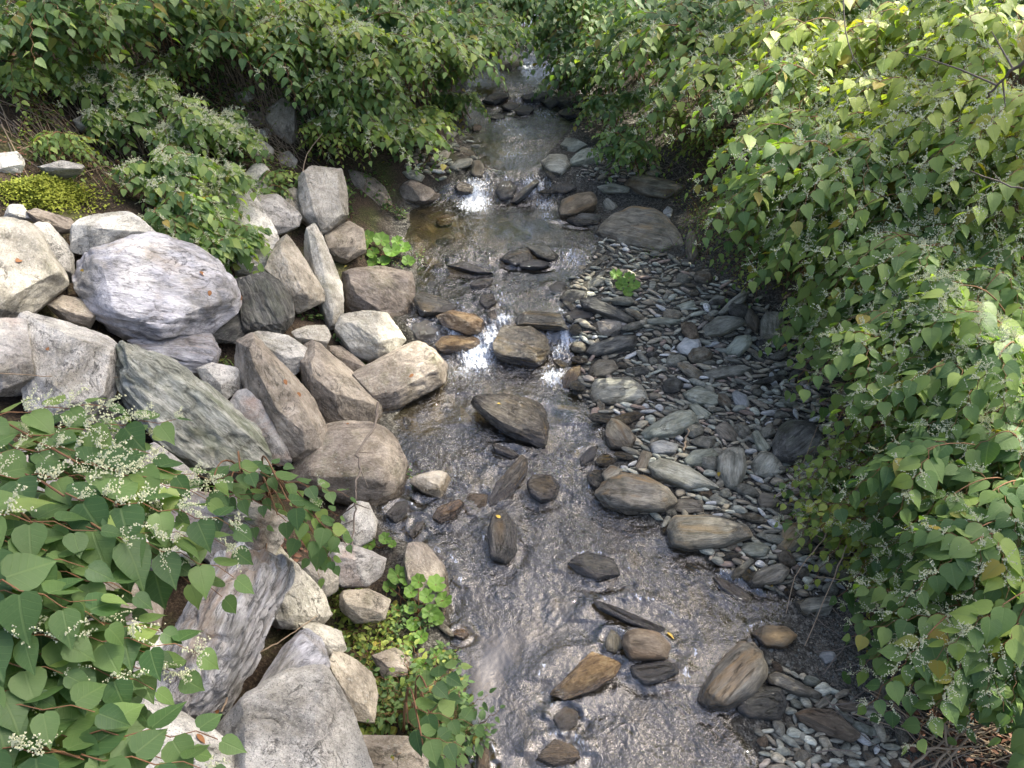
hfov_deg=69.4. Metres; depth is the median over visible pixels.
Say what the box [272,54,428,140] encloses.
knotweed plant
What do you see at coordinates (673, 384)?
stone
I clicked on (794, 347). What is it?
stone
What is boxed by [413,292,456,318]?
stone
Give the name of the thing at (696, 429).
stone
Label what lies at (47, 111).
herb
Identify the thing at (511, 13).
knotweed plant
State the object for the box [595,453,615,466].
stone
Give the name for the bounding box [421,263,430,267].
stone
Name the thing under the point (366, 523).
boulder
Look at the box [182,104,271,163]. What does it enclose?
knotweed plant
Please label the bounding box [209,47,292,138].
herb
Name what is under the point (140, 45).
knotweed plant
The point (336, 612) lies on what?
herb
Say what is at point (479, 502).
stone
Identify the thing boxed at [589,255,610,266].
stone
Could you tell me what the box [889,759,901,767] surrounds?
stone
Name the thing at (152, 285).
boulder
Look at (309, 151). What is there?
dead twig
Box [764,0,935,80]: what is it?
knotweed plant
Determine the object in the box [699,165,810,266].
knotweed plant
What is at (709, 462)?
stone
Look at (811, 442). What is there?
dead twig
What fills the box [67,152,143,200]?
herb
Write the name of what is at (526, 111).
stone
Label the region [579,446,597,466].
stone
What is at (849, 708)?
stone
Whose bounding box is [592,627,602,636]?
stone
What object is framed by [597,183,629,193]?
stone
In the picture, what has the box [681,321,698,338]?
stone
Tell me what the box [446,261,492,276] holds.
stone
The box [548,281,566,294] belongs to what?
stone
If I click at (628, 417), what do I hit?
stone
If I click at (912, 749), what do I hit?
leaf litter
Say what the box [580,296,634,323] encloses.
stone
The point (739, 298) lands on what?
stone
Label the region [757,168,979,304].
knotweed plant
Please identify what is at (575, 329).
stone
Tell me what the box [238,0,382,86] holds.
knotweed plant
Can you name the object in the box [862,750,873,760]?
stone
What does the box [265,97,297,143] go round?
boulder
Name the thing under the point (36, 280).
boulder
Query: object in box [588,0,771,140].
knotweed plant
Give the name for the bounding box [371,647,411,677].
boulder
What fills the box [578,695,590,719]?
stone
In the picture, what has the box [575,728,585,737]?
stone
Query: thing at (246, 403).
boulder
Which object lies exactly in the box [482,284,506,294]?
stone
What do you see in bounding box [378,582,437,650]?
herb
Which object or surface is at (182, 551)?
boulder
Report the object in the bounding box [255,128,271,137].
boulder
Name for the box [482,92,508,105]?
stone
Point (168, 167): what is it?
knotweed plant
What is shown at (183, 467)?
boulder
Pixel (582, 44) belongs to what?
knotweed plant
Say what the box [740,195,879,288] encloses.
knotweed plant
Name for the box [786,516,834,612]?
dead twig
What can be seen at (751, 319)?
stone
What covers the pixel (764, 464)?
stone
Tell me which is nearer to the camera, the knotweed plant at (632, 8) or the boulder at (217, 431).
the boulder at (217, 431)
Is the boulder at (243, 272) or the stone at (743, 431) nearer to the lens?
the stone at (743, 431)
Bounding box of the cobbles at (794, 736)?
[404,18,912,767]
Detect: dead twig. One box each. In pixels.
[0,373,51,376]
[220,615,316,711]
[302,133,322,171]
[682,429,689,451]
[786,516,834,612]
[799,424,841,476]
[804,501,868,645]
[816,574,856,580]
[843,0,866,76]
[959,167,1023,189]
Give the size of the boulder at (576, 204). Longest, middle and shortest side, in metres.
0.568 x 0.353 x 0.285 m
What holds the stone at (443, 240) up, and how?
on the ground at (518, 648)
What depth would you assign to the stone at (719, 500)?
6.03 m
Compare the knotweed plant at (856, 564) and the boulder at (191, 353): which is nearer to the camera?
the knotweed plant at (856, 564)
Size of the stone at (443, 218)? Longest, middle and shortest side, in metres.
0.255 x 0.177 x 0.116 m
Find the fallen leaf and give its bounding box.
[196,734,204,743]
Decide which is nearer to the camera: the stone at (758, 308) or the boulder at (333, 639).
the boulder at (333, 639)
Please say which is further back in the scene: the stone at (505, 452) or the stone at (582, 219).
the stone at (582, 219)
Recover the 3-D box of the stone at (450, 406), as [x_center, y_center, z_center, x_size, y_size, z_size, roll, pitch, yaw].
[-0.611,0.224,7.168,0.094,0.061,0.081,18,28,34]
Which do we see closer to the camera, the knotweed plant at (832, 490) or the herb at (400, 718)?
the herb at (400, 718)
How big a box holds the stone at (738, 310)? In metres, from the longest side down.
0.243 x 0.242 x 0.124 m
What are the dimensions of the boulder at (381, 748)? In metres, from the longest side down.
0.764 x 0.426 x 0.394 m
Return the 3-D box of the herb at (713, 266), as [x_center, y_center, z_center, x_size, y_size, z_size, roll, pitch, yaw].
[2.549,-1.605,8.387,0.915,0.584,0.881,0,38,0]
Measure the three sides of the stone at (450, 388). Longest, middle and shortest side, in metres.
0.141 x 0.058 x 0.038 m
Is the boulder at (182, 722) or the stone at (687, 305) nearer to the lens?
the boulder at (182, 722)
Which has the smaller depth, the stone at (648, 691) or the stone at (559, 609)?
the stone at (648, 691)
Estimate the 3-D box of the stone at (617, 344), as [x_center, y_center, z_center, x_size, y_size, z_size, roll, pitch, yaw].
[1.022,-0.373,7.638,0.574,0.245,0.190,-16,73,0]
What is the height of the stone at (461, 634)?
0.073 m
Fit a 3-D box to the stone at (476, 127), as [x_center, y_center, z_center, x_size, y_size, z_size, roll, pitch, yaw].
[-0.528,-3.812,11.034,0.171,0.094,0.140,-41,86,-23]
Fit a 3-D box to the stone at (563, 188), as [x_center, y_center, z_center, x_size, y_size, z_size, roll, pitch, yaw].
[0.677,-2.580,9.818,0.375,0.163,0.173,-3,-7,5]
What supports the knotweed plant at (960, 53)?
on the ground at (518, 648)
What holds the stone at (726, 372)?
on the ground at (518, 648)
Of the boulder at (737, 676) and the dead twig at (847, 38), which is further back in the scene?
the dead twig at (847, 38)
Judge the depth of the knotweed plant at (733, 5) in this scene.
8.80 m
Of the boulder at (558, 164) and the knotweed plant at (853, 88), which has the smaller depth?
the knotweed plant at (853, 88)
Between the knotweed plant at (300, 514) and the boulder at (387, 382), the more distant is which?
the boulder at (387, 382)
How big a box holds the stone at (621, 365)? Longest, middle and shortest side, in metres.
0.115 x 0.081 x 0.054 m
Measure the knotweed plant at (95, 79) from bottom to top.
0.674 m
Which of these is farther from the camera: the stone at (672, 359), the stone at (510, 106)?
the stone at (510, 106)
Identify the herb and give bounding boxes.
[0,93,87,166]
[4,89,121,149]
[20,114,123,183]
[27,84,64,120]
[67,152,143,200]
[169,38,254,103]
[181,36,268,131]
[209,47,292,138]
[219,356,233,365]
[236,147,293,168]
[297,305,323,321]
[327,587,394,640]
[330,604,402,676]
[332,333,365,364]
[343,635,405,704]
[346,164,395,208]
[356,643,429,734]
[357,632,445,701]
[357,686,411,735]
[374,647,469,722]
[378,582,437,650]
[381,192,409,219]
[390,709,475,767]
[391,681,466,758]
[392,246,425,269]
[407,143,440,180]
[407,463,422,488]
[412,651,473,706]
[423,671,504,760]
[427,640,463,668]
[570,108,630,133]
[663,162,727,210]
[680,187,726,238]
[698,228,759,275]
[733,255,806,289]
[771,280,815,354]
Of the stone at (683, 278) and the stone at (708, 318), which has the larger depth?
the stone at (683, 278)
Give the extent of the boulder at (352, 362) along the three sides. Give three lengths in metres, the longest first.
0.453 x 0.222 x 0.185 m
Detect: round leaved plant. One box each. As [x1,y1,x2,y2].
[362,532,396,549]
[365,230,414,265]
[382,564,451,649]
[404,649,443,672]
[610,269,640,296]
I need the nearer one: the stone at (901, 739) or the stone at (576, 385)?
the stone at (901, 739)
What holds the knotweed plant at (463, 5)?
on the ground at (518, 648)
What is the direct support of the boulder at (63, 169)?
on the ground at (518, 648)
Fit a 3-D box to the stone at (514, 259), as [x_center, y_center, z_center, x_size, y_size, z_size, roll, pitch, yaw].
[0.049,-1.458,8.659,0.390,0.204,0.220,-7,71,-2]
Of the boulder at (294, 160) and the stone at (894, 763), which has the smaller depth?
the stone at (894, 763)
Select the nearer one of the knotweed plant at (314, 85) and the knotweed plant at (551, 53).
the knotweed plant at (314, 85)
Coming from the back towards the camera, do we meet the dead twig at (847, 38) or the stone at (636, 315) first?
the stone at (636, 315)
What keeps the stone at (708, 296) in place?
on the ground at (518, 648)
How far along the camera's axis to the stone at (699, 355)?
7.39 m
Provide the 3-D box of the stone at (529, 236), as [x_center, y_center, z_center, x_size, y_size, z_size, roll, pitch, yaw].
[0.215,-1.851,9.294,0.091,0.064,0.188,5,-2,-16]
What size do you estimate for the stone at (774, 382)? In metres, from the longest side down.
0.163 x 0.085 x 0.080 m
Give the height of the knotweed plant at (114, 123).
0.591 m
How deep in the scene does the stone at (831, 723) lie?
4.59 m
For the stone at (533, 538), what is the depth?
5.95 m
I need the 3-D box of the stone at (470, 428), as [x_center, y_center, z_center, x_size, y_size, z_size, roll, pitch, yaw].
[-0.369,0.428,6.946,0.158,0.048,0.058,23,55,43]
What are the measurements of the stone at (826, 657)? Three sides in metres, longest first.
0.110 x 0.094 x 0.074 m
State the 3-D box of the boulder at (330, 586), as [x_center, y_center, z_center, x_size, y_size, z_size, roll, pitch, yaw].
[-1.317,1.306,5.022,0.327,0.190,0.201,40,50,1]
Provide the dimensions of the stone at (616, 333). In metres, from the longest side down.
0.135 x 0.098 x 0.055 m
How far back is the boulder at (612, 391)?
7.00 m
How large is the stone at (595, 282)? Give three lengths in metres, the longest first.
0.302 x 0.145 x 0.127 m
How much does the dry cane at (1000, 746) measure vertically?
0.078 m
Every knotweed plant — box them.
[0,0,139,102]
[0,2,133,83]
[0,54,85,116]
[0,383,232,520]
[0,448,253,613]
[0,519,152,681]
[0,595,218,720]
[0,660,246,767]
[19,490,155,736]
[26,130,115,192]
[45,0,265,92]
[48,49,147,115]
[68,5,166,70]
[77,93,163,157]
[99,69,180,138]
[105,143,228,211]
[130,0,228,52]
[138,183,226,256]
[139,46,215,97]
[145,93,240,156]
[179,0,282,49]
[182,0,362,108]
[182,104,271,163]
[187,157,261,229]
[190,213,272,278]
[210,451,356,588]
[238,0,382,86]
[243,1,415,98]
[252,170,298,199]
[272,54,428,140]
[283,5,453,114]
[288,78,454,175]
[293,172,354,193]
[295,119,368,169]
[320,0,498,107]
[329,0,508,112]
[370,104,456,163]
[396,0,537,68]
[402,659,484,767]
[411,57,479,104]
[412,0,542,96]
[417,105,463,147]
[427,90,490,131]
[469,0,547,40]
[481,0,564,36]
[481,10,530,78]
[516,7,609,68]
[522,11,649,96]
[531,49,626,112]
[533,36,580,89]
[534,0,677,51]
[538,0,713,80]
[568,10,709,110]
[571,89,651,137]
[586,0,779,105]
[586,123,664,182]
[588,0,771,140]
[623,102,699,165]
[630,29,766,140]
[648,0,810,96]
[659,9,847,137]
[663,119,738,187]
[666,45,868,198]
[669,194,750,269]
[684,112,871,262]
[695,225,804,307]
[699,0,916,118]
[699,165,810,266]
[726,106,946,263]
[738,57,908,183]
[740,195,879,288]
[741,229,878,350]
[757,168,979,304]
[758,290,889,412]
[760,0,996,110]
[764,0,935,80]
[765,454,879,575]
[774,413,911,548]
[777,487,899,618]
[790,283,971,440]
[800,69,1004,192]
[803,222,967,365]
[804,107,1023,247]
[810,235,1023,380]
[810,354,941,478]
[819,479,982,607]
[822,398,998,564]
[827,0,1023,126]
[835,70,1023,250]
[836,419,1023,578]
[838,534,973,685]
[842,568,1023,755]
[845,340,1023,508]
[852,176,1023,304]
[857,106,1023,273]
[868,489,1023,715]
[869,267,1023,439]
[869,590,1023,767]
[877,0,1023,86]
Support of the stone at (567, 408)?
on the ground at (518, 648)
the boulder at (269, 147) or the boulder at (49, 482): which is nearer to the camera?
the boulder at (49, 482)
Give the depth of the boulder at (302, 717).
3.85 m
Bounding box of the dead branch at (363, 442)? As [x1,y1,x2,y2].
[338,402,378,543]
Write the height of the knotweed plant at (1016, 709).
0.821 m
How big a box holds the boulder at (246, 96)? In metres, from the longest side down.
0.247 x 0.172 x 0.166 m
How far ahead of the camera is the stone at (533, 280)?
8.50 m
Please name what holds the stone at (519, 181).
on the ground at (518, 648)
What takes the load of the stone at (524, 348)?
on the ground at (518, 648)
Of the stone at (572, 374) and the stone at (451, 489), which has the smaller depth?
the stone at (451, 489)
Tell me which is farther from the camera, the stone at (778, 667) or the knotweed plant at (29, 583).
the stone at (778, 667)
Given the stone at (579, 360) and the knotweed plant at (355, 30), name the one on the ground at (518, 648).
the knotweed plant at (355, 30)
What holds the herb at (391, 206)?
on the ground at (518, 648)
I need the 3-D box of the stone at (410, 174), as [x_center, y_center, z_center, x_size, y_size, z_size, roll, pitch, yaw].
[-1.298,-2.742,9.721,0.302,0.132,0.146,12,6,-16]
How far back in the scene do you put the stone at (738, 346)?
7.48 m
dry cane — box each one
[900,743,985,749]
[908,724,980,767]
[928,725,961,767]
[931,706,969,767]
[938,724,983,767]
[944,722,952,767]
[988,738,1012,754]
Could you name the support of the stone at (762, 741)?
on the ground at (518, 648)
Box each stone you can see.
[386,500,407,523]
[402,170,424,181]
[403,417,410,425]
[408,503,427,509]
[408,520,423,538]
[409,470,450,499]
[411,320,442,341]
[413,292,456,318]
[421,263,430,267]
[425,162,436,165]
[427,281,438,291]
[430,437,441,441]
[432,263,449,277]
[432,499,463,524]
[435,214,453,226]
[435,335,481,354]
[436,234,452,245]
[436,310,484,335]
[437,623,453,636]
[440,150,450,158]
[441,254,461,258]
[443,279,455,287]
[444,386,457,390]
[444,403,453,410]
[446,131,457,136]
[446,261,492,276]
[447,486,460,493]
[449,158,472,170]
[449,459,458,464]
[452,649,466,655]
[453,628,468,640]
[454,182,473,195]
[459,135,472,140]
[459,146,477,156]
[461,278,472,283]
[461,493,488,517]
[466,426,477,433]
[469,241,480,249]
[469,386,486,389]
[469,611,493,632]
[470,160,483,179]
[470,278,492,292]
[471,392,549,449]
[472,123,481,132]
[475,747,489,767]
[478,520,488,532]
[479,294,495,309]
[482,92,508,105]
[482,264,494,277]
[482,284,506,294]
[482,485,492,492]
[483,164,500,173]
[487,310,497,322]
[487,454,527,507]
[487,510,516,563]
[489,459,498,465]
[490,113,504,121]
[492,444,519,459]
[493,325,550,370]
[495,180,516,201]
[495,586,515,602]
[500,248,532,268]
[501,101,519,112]
[507,241,523,250]
[507,279,521,289]
[507,447,526,453]
[510,179,539,204]
[513,178,524,184]
[514,105,533,117]
[515,82,523,88]
[515,310,567,330]
[520,259,550,270]
[521,91,548,104]
[526,233,532,238]
[526,244,558,262]
[526,474,559,503]
[527,198,534,202]
[528,277,538,285]
[528,535,536,542]
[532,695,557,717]
[536,739,580,767]
[537,189,555,193]
[538,288,544,294]
[540,96,557,109]
[544,171,554,179]
[545,219,561,228]
[546,597,573,621]
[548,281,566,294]
[549,183,576,194]
[550,258,558,265]
[550,651,620,700]
[552,405,582,412]
[553,359,569,370]
[553,707,577,733]
[555,91,584,109]
[558,108,579,120]
[560,138,587,151]
[560,289,586,303]
[562,310,592,321]
[562,365,580,389]
[563,301,576,311]
[565,315,573,323]
[566,213,600,226]
[568,380,585,391]
[568,551,619,582]
[569,324,581,334]
[570,342,585,352]
[570,356,587,363]
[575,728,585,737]
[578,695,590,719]
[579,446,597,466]
[580,278,604,289]
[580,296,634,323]
[582,587,597,598]
[584,335,636,357]
[587,413,611,423]
[587,470,603,488]
[588,359,617,377]
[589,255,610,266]
[592,599,664,633]
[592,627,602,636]
[593,319,621,335]
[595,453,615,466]
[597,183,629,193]
[597,399,604,409]
[597,445,605,452]
[602,465,622,480]
[603,198,617,209]
[604,418,635,450]
[605,629,622,652]
[607,411,645,424]
[610,296,633,305]
[610,330,619,336]
[613,451,633,460]
[617,362,626,368]
[617,585,636,598]
[620,510,637,514]
[621,628,670,662]
[622,321,646,330]
[624,309,644,320]
[625,366,649,376]
[630,661,678,685]
[634,450,651,472]
[637,540,663,546]
[639,683,657,699]
[640,410,698,440]
[646,351,655,357]
[647,317,680,324]
[647,440,678,454]
[648,325,663,330]
[648,458,718,490]
[649,357,657,364]
[656,546,672,556]
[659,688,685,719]
[660,526,667,534]
[663,206,672,217]
[663,309,681,318]
[663,377,683,392]
[663,630,681,636]
[665,507,676,517]
[666,354,686,366]
[668,254,680,265]
[674,499,703,513]
[676,273,689,284]
[676,300,695,309]
[677,337,700,356]
[677,362,703,379]
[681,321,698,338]
[681,562,701,581]
[682,386,717,405]
[684,283,696,287]
[684,423,703,438]
[684,448,718,466]
[685,231,697,261]
[687,346,712,363]
[688,290,698,295]
[689,403,710,419]
[691,435,714,448]
[694,271,711,283]
[698,488,712,496]
[702,316,745,336]
[702,456,717,470]
[703,295,714,298]
[703,315,714,320]
[703,365,750,378]
[707,407,724,411]
[708,295,725,309]
[709,299,730,305]
[709,494,729,505]
[712,577,751,603]
[713,567,730,572]
[714,421,738,441]
[714,585,738,606]
[717,393,731,407]
[717,447,746,489]
[718,290,749,315]
[719,488,731,497]
[724,552,742,558]
[726,335,751,356]
[728,302,748,317]
[729,558,754,581]
[732,390,748,409]
[734,423,750,438]
[735,483,759,496]
[740,569,753,581]
[741,542,770,557]
[742,513,766,523]
[744,308,759,333]
[746,297,755,302]
[747,563,789,588]
[750,451,784,477]
[751,306,767,311]
[751,352,763,361]
[752,389,762,395]
[752,430,770,451]
[752,625,797,649]
[753,375,785,384]
[756,339,769,351]
[757,736,767,746]
[758,492,779,508]
[759,311,784,341]
[759,426,775,438]
[761,534,783,543]
[766,671,821,699]
[769,372,777,385]
[770,350,789,359]
[772,661,782,671]
[773,411,789,417]
[776,522,810,552]
[777,370,786,375]
[777,550,795,567]
[778,399,798,406]
[778,504,791,515]
[784,341,796,348]
[784,586,795,596]
[786,722,795,727]
[789,364,811,378]
[790,698,803,708]
[794,596,833,617]
[794,750,810,763]
[795,547,820,553]
[795,566,809,577]
[795,708,860,742]
[802,675,820,686]
[813,530,827,544]
[814,559,864,577]
[814,695,831,708]
[817,753,831,763]
[819,651,836,663]
[822,581,838,595]
[827,543,850,559]
[836,699,857,712]
[837,765,851,767]
[840,742,850,751]
[852,721,876,735]
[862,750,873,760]
[875,676,887,716]
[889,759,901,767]
[895,725,909,745]
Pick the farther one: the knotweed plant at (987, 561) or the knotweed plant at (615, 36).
the knotweed plant at (615, 36)
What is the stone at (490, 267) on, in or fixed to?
on the ground at (518, 648)
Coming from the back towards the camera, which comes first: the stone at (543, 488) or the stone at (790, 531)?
the stone at (543, 488)
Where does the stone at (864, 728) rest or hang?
on the ground at (518, 648)
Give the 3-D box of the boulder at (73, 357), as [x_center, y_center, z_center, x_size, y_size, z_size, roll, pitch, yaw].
[-3.252,-0.123,5.420,0.717,0.618,0.938,-20,84,-38]
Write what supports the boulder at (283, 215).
on the ground at (518, 648)
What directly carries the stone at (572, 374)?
on the ground at (518, 648)
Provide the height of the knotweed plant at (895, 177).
1.220 m
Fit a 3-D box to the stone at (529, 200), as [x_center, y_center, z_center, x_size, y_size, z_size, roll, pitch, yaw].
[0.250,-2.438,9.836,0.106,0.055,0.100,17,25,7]
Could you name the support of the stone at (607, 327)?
on the ground at (518, 648)
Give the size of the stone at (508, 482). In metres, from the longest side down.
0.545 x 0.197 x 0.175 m
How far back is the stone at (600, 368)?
7.33 m
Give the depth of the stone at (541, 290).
8.32 m
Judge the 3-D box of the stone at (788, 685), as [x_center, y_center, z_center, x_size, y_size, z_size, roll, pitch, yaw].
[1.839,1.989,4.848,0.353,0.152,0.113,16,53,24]
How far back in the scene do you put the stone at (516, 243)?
9.03 m
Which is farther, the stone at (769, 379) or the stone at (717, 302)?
the stone at (717, 302)
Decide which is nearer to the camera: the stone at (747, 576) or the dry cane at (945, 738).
the dry cane at (945, 738)
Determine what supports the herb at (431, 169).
on the ground at (518, 648)
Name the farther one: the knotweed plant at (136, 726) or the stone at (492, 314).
the stone at (492, 314)
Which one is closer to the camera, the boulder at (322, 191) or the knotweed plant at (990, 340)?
the knotweed plant at (990, 340)
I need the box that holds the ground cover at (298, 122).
[0,0,1022,443]
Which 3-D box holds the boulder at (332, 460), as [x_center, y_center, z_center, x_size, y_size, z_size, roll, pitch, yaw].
[-1.395,0.720,6.262,1.048,0.743,0.815,0,70,-22]
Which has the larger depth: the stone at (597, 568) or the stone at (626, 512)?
the stone at (626, 512)
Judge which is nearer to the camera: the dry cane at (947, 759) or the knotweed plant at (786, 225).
the dry cane at (947, 759)
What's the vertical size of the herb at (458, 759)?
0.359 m
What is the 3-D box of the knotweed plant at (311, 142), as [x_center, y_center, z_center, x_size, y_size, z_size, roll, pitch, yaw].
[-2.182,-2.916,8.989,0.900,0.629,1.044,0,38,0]
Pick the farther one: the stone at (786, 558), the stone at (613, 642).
the stone at (786, 558)
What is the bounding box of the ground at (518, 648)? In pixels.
[0,0,1023,767]
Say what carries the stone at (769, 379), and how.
on the ground at (518, 648)
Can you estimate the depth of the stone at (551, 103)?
11.73 m
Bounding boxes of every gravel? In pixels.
[558,134,978,767]
[776,597,956,767]
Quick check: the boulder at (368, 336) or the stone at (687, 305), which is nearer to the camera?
the boulder at (368, 336)
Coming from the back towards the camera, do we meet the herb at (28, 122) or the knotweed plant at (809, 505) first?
the herb at (28, 122)
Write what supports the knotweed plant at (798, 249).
on the ground at (518, 648)
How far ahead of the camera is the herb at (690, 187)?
9.53 m
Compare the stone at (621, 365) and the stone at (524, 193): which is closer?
the stone at (621, 365)
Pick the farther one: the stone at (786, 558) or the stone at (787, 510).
the stone at (787, 510)
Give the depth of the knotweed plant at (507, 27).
10.05 m
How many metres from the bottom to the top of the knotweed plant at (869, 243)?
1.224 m
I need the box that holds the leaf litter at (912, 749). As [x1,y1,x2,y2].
[0,41,1012,767]
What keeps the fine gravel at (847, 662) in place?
on the ground at (518, 648)
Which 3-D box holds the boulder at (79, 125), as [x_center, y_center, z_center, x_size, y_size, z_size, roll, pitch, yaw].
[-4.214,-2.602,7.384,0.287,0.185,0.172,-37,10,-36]
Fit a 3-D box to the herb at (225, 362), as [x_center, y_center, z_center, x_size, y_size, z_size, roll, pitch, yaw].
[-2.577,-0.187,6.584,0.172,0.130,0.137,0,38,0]
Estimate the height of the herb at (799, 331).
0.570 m
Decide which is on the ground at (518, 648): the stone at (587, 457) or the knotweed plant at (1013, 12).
the knotweed plant at (1013, 12)
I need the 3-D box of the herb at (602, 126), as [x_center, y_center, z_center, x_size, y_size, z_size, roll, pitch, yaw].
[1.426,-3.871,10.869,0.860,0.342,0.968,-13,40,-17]
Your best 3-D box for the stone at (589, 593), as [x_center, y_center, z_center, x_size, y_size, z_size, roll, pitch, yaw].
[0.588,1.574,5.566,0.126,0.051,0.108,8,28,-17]
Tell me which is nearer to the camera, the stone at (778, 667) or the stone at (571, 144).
the stone at (778, 667)
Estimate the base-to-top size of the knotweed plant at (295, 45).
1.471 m
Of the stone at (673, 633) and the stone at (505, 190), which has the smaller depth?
the stone at (673, 633)
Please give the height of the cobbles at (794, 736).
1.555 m
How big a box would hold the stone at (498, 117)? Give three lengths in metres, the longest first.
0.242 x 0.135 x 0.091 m
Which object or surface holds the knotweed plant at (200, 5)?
on the ground at (518, 648)
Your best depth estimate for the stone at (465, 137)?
10.66 m
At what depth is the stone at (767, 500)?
5.97 m
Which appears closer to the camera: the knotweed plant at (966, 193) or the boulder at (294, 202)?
the knotweed plant at (966, 193)
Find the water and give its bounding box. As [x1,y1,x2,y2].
[398,16,793,765]
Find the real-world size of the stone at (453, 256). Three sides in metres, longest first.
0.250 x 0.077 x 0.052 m
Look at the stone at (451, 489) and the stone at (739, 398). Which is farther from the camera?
the stone at (739, 398)
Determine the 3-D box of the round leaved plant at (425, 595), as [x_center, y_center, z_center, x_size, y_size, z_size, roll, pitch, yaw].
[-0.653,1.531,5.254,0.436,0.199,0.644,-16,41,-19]
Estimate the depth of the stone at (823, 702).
4.74 m
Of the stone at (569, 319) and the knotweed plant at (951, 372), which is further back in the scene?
the stone at (569, 319)
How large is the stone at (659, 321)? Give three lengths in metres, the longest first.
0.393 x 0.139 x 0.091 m
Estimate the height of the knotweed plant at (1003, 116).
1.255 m
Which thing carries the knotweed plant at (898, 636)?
on the ground at (518, 648)
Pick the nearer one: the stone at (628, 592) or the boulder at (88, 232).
the stone at (628, 592)
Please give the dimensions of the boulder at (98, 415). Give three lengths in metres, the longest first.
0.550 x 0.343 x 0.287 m
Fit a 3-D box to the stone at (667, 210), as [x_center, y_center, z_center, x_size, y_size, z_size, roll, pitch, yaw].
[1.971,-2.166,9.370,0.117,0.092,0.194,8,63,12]
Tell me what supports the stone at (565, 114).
on the ground at (518, 648)
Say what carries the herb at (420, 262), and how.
on the ground at (518, 648)
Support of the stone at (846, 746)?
on the ground at (518, 648)
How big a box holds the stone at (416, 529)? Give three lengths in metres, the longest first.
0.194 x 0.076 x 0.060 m
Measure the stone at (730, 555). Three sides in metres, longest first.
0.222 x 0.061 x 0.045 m
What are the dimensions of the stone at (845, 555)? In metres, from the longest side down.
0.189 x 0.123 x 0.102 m
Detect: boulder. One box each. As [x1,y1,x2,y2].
[0,151,24,173]
[0,217,68,317]
[0,318,35,396]
[4,204,32,220]
[16,311,117,424]
[19,449,85,500]
[26,208,73,234]
[33,222,74,282]
[38,160,84,177]
[47,295,95,328]
[69,211,155,254]
[72,231,241,340]
[73,113,90,132]
[83,396,128,449]
[89,582,163,627]
[115,340,272,482]
[126,620,163,671]
[127,333,220,376]
[133,66,149,75]
[140,698,234,767]
[141,442,199,503]
[146,520,195,570]
[153,491,288,563]
[154,542,294,718]
[196,362,241,398]
[213,311,244,343]
[215,189,278,238]
[216,664,373,767]
[230,388,291,466]
[232,237,278,277]
[234,91,253,102]
[234,332,327,461]
[235,271,294,334]
[242,111,265,126]
[243,138,273,159]
[246,163,276,194]
[253,331,306,374]
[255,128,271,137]
[256,194,301,234]
[257,628,330,685]
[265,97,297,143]
[265,234,324,313]
[271,546,332,629]
[277,151,297,167]
[284,187,301,223]
[284,420,409,505]
[291,325,330,347]
[297,165,348,234]
[298,561,338,596]
[298,623,346,656]
[299,340,381,423]
[304,223,343,329]
[324,221,365,263]
[326,345,364,371]
[327,542,386,587]
[329,652,377,723]
[334,310,405,362]
[339,588,390,623]
[341,265,415,319]
[341,501,377,546]
[348,170,392,206]
[352,341,447,411]
[363,735,444,767]
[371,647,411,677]
[400,179,441,204]
[401,542,450,614]
[500,48,523,72]
[541,154,570,175]
[558,191,596,219]
[570,148,600,165]
[588,377,647,405]
[594,472,677,514]
[595,206,682,250]
[624,174,685,199]
[667,514,752,551]
[697,641,767,711]
[737,686,786,721]
[772,420,826,465]
[836,384,879,415]
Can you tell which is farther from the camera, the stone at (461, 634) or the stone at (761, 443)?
the stone at (761, 443)
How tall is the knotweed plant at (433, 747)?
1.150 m
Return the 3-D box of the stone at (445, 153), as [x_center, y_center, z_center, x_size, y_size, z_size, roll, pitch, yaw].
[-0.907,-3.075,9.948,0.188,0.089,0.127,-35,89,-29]
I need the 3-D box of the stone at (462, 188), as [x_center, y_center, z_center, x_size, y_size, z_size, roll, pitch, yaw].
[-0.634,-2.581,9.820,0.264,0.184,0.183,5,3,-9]
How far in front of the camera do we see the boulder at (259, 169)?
8.15 m
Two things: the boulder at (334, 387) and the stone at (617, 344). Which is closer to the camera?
the boulder at (334, 387)
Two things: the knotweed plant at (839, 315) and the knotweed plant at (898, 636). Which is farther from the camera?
the knotweed plant at (839, 315)
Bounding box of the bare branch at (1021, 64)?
[901,32,1023,106]
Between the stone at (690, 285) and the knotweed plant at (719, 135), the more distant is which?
the knotweed plant at (719, 135)
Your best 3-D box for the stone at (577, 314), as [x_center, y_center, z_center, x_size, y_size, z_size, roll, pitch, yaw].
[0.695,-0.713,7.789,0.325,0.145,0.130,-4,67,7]
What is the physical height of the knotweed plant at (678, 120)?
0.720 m
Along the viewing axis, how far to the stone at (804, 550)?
5.64 m
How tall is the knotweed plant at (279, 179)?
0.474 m
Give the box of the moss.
[0,171,124,218]
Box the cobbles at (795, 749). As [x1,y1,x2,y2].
[575,155,899,766]
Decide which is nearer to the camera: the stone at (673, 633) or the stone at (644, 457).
the stone at (673, 633)
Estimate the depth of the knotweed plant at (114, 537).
2.48 m
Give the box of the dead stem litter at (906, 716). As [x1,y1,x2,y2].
[0,28,1012,767]
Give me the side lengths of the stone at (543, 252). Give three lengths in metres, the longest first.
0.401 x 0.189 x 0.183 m
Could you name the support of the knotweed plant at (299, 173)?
on the ground at (518, 648)
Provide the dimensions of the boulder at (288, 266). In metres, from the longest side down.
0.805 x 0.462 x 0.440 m

